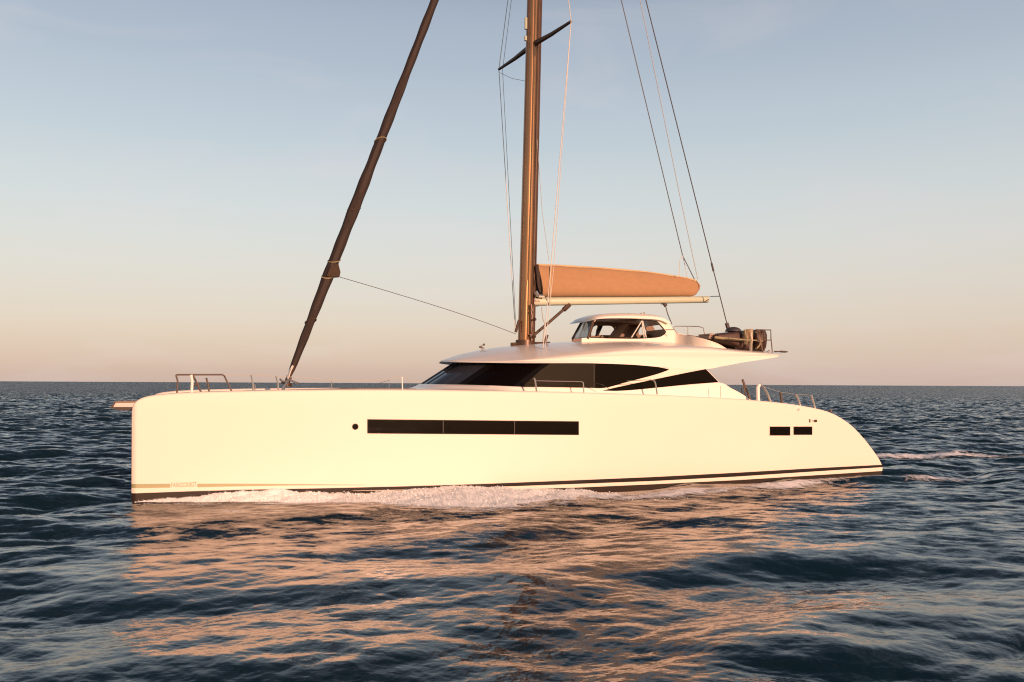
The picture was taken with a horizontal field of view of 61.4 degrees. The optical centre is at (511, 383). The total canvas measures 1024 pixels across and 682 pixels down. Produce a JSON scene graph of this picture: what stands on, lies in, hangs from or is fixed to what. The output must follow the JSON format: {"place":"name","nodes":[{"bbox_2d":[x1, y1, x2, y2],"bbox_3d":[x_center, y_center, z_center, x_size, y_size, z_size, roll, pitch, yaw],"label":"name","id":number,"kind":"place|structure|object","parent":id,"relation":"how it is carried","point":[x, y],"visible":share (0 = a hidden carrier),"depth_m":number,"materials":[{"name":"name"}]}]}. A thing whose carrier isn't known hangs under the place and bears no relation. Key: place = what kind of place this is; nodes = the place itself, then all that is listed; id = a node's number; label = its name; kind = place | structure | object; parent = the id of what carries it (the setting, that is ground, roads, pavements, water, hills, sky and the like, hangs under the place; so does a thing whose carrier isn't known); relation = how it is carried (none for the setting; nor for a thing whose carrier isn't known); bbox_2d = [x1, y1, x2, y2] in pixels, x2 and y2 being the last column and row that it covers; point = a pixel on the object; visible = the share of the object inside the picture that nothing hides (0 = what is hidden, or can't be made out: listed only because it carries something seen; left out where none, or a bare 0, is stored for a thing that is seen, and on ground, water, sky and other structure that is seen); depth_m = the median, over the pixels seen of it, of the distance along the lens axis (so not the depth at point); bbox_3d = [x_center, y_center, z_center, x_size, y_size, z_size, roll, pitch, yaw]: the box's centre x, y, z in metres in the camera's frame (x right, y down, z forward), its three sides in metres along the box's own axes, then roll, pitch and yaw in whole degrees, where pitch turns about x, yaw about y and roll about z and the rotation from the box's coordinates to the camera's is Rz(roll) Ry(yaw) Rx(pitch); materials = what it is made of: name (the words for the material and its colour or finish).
{"place":"outdoors","nodes":[
{"label":"outdoors","id":0,"kind":"place"},
{"bbox_2d":[0,381,1023,681],"bbox_3d":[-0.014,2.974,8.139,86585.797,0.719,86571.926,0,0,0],"label":"sea","id":1,"kind":"structure","parent":0,"point":[896,571],"depth_m":13.72,"materials":[{"name":"blue liquid"}]},
{"bbox_2d":[134,485,679,507],"bbox_3d":[-2.252,3.107,21.740,13.738,0.827,4.134,0,0,-20],"label":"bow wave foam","id":2,"kind":"object","parent":1,"relation":"on","point":[475,496],"visible":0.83,"depth_m":22.02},
{"bbox_2d":[110,0,882,501],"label":"catamaran","id":3,"kind":"object","parent":1,"relation":"on","point":[624,406],"visible":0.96,"depth_m":26.06,"materials":[{"name":"white plastic"}]},
{"bbox_2d":[358,388,413,388],"bbox_3d":[-4.305,0.200,27.345,1.800,0.120,3.400,0,0,-20],"label":"sun pad","id":4,"kind":"object","parent":3,"relation":"on","point":[385,388],"visible":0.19,"depth_m":25.76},
{"bbox_2d":[698,333,714,338],"bbox_3d":[6.752,-1.604,29.594,0.359,0.210,0.700,0,0,-20],"label":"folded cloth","id":5,"kind":"object","parent":3,"relation":"on","point":[707,336],"visible":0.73,"depth_m":29.39,"materials":[{"name":"white fabric"}]},
{"bbox_2d":[707,330,752,349],"bbox_3d":[7.308,-1.491,29.657,1.563,0.699,1.360,0,0,-20],"label":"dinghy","id":6,"kind":"object","parent":3,"relation":"on","point":[722,339],"visible":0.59,"depth_m":29.25,"materials":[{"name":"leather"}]},
{"bbox_2d":[725,327,740,331],"bbox_3d":[7.670,-1.889,29.873,0.540,0.160,0.600,0,0,-20],"label":"dome cover","id":7,"kind":"object","parent":6,"relation":"on","point":[731,329],"visible":0.97,"depth_m":29.70,"materials":[{"name":"grey plastic"}]},
{"bbox_2d":[744,329,749,343],"bbox_3d":[7.930,-1.582,29.053,0.170,0.513,0.140,0,0,-20],"label":"hanging towel","id":8,"kind":"object","parent":3,"relation":"hanging from","point":[746,333],"visible":1,"depth_m":29.02,"materials":[{"name":"beige fabric"}]},
{"bbox_2d":[749,329,752,350],"bbox_3d":[8.081,-1.484,29.086,0.140,0.734,0.140,0,0,-20],"label":"hanging towel","id":9,"kind":"object","parent":3,"relation":"hanging from","point":[750,337],"visible":1,"depth_m":29.04,"materials":[{"name":"white fabric"}]},
{"bbox_2d":[756,329,762,341],"bbox_3d":[8.358,-1.617,29.144,0.190,0.428,0.140,0,0,-20],"label":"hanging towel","id":10,"kind":"object","parent":3,"relation":"hanging from","point":[759,335],"visible":1,"depth_m":29.11,"materials":[{"name":"brown fabric"}]},
{"bbox_2d":[258,478,835,511],"bbox_3d":[2.189,3.000,23.041,22.675,0.324,4.077,0,0,-19],"label":"quarter wave foam","id":11,"kind":"object","parent":1,"relation":"on","point":[777,485],"visible":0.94,"depth_m":24.03,"materials":[{"name":"foam"},{"name":"water"}]},
{"bbox_2d":[877,450,1023,480],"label":"wake foam","id":12,"kind":"object","parent":1,"relation":"on","point":[920,456],"visible":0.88,"depth_m":35.41,"materials":[{"name":"foam"},{"name":"water"}]},
{"bbox_2d":[0,0,1023,385],"label":"sky","id":13,"kind":"structure","parent":0,"point":[179,179],"materials":[{"name":"blue"}]},
{"bbox_2d":[752,330,766,350],"bbox_3d":[8.582,-1.508,29.996,0.555,0.745,0.974,0,0,0],"label":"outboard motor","id":14,"kind":"object","parent":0,"point":[756,345],"visible":0.51,"depth_m":29.80,"materials":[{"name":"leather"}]}
]}

